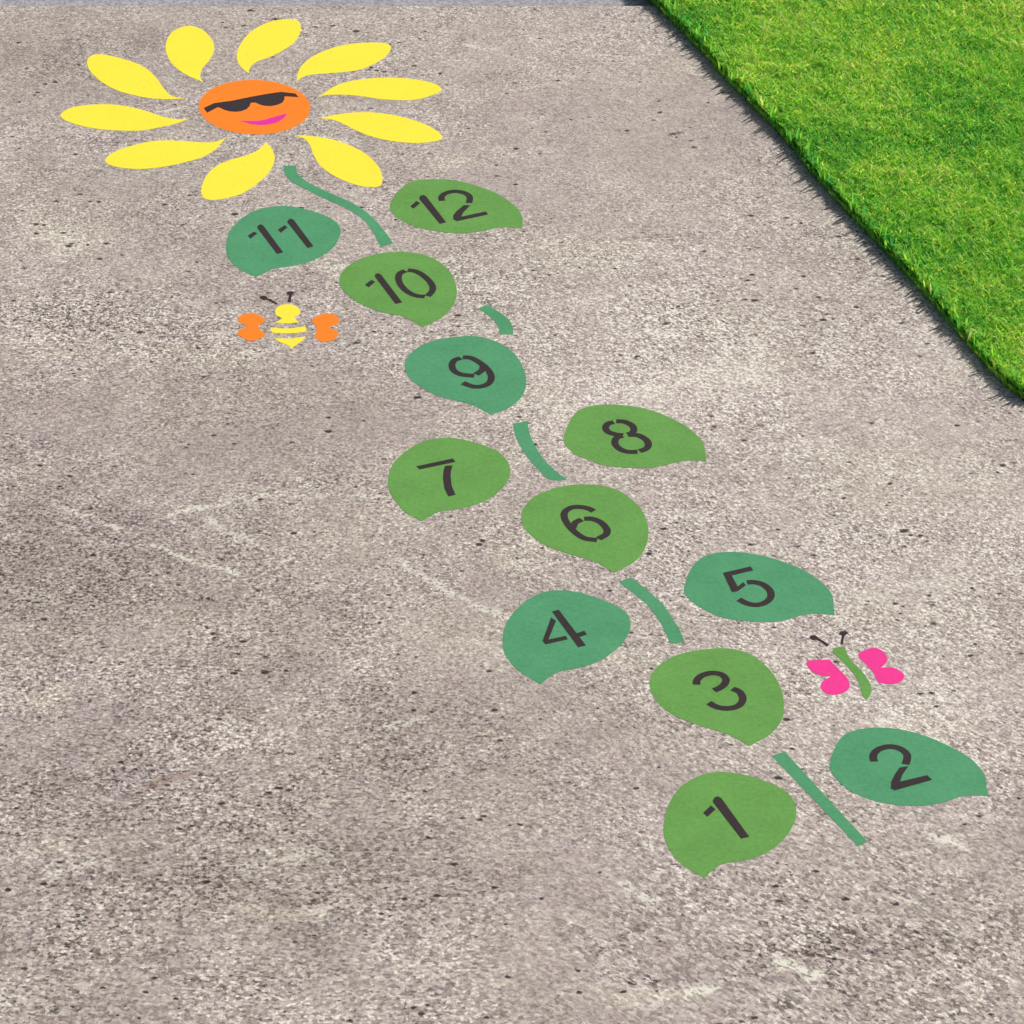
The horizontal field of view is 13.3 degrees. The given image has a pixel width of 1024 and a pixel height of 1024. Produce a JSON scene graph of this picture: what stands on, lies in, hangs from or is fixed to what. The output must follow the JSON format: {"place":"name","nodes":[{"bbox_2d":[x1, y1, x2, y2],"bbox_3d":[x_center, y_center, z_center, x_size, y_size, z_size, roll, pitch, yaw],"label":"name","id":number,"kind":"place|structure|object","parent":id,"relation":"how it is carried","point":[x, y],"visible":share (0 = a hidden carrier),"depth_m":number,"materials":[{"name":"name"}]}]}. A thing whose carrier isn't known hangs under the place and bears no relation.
{"place":"outdoors","nodes":[
{"label":"outdoors","id":0,"kind":"place"},
{"bbox_2d":[0,0,650,5],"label":"street","id":1,"kind":"structure","parent":0,"point":[324,3],"depth_m":17.76,"materials":[{"name":"concrete"}]},
{"bbox_2d":[0,6,1023,1023],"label":"pavement","id":2,"kind":"structure","parent":0,"point":[291,732],"depth_m":14.47,"materials":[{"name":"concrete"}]},
{"bbox_2d":[61,19,441,199],"bbox_3d":[-1.001,-1.565,17.000,1.470,0.001,1.421,0,35,0],"label":"painted sunflower","id":3,"kind":"object","parent":2,"relation":"on","point":[254,107],"visible":1,"depth_m":16.97,"materials":[{"name":"yellow paint"}]},
{"bbox_2d":[226,206,340,276],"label":"painted leaf","id":4,"kind":"object","parent":2,"relation":"on","point":[261,241],"visible":1,"depth_m":16.18,"materials":[{"name":"green paint"}]},
{"bbox_2d":[237,291,338,348],"bbox_3d":[-0.797,-0.685,15.720,0.364,0.001,0.391,0,35,0],"label":"painted bee","id":5,"kind":"object","parent":2,"relation":"on","point":[286,313],"visible":1,"depth_m":15.70,"materials":[{"name":"yellow paint"}]},
{"bbox_2d":[284,166,392,246],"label":"painted vine","id":6,"kind":"object","parent":2,"relation":"on","point":[379,232],"visible":1,"depth_m":16.40,"materials":[{"name":"green paint"}]},
{"bbox_2d":[339,252,456,326],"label":"painted leaf","id":7,"kind":"object","parent":2,"relation":"on","point":[419,289],"visible":1,"depth_m":15.91,"materials":[{"name":"green paint"}]},
{"bbox_2d":[388,438,509,520],"bbox_3d":[-0.227,-0.129,14.912,0.451,0.001,0.425,-17,38,-24],"label":"painted leaf","id":8,"kind":"object","parent":2,"relation":"on","point":[428,478],"visible":1,"depth_m":14.90,"materials":[{"name":"green paint"}]},
{"bbox_2d":[390,179,522,232],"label":"painted leaf","id":9,"kind":"object","parent":2,"relation":"on","point":[446,206],"visible":1,"depth_m":16.37,"materials":[{"name":"green paint"}]},
{"bbox_2d":[405,336,525,414],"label":"painted leaf","id":10,"kind":"object","parent":2,"relation":"on","point":[487,375],"visible":1,"depth_m":15.44,"materials":[{"name":"green paint"}]},
{"bbox_2d":[478,305,512,334],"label":"painted vine","id":11,"kind":"object","parent":2,"relation":"on","point":[503,322],"visible":1,"depth_m":15.72,"materials":[{"name":"green paint"}]},
{"bbox_2d":[513,421,566,480],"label":"painted vine","id":12,"kind":"object","parent":2,"relation":"on","point":[532,453],"visible":1,"depth_m":15.02,"materials":[{"name":"green paint"}]},
{"bbox_2d":[503,590,630,683],"bbox_3d":[0.149,0.389,14.157,0.397,0.001,0.477,28,44,35],"label":"painted leaf","id":13,"kind":"object","parent":2,"relation":"on","point":[547,634],"visible":1,"depth_m":14.16,"materials":[{"name":"green paint"}]},
{"bbox_2d":[521,484,648,571],"bbox_3d":[0.268,0.032,14.677,0.486,0.001,0.408,21,40,28],"label":"painted leaf","id":14,"kind":"object","parent":2,"relation":"on","point":[606,527],"visible":1,"depth_m":14.67,"materials":[{"name":"green paint"}]},
{"bbox_2d":[563,405,705,467],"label":"painted leaf","id":15,"kind":"object","parent":2,"relation":"on","point":[625,436],"visible":1,"depth_m":15.09,"materials":[{"name":"green paint"}]},
{"bbox_2d":[619,577,684,643],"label":"painted vine","id":16,"kind":"object","parent":2,"relation":"on","point":[662,614],"visible":1,"depth_m":14.26,"materials":[{"name":"green paint"}]},
{"bbox_2d":[650,648,783,745],"bbox_3d":[0.671,0.560,13.908,0.482,0.001,0.412,21,40,28],"label":"painted leaf","id":17,"kind":"object","parent":2,"relation":"on","point":[737,694],"visible":1,"depth_m":13.89,"materials":[{"name":"green paint"}]},
{"bbox_2d":[663,772,795,877],"bbox_3d":[0.661,0.945,13.348,0.407,0.001,0.515,0,35,0],"label":"painted leaf","id":18,"kind":"object","parent":2,"relation":"on","point":[713,821],"visible":1,"depth_m":13.37,"materials":[{"name":"green paint"}]},
{"bbox_2d":[684,552,834,621],"bbox_3d":[0.802,0.243,14.370,0.484,0.001,0.395,0,35,0],"label":"painted leaf","id":19,"kind":"object","parent":2,"relation":"on","point":[741,586],"visible":1,"depth_m":14.36,"materials":[{"name":"green paint"}]},
{"bbox_2d":[772,752,866,845],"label":"painted vine","id":20,"kind":"object","parent":2,"relation":"on","point":[790,766],"visible":1,"depth_m":13.46,"materials":[{"name":"green paint"}]},
{"bbox_2d":[806,631,903,698],"bbox_3d":[1.066,0.485,14.017,0.276,0.001,0.375,-15,37,-21],"label":"painted butterfly","id":21,"kind":"object","parent":2,"relation":"on","point":[874,660],"visible":1,"depth_m":13.99,"materials":[{"name":"pink paint"}]},
{"bbox_2d":[830,727,988,805],"bbox_3d":[1.218,0.784,13.583,0.477,0.001,0.394,0,35,0],"label":"painted leaf","id":22,"kind":"object","parent":2,"relation":"on","point":[893,766],"visible":1,"depth_m":13.57,"materials":[{"name":"green paint"}]},
{"bbox_2d":[647,0,1023,398],"bbox_3d":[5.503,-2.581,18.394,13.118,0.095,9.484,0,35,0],"label":"grass","id":23,"kind":"structure","parent":0,"point":[916,61],"depth_m":16.84,"materials":[{"name":"green plant"}]}
]}

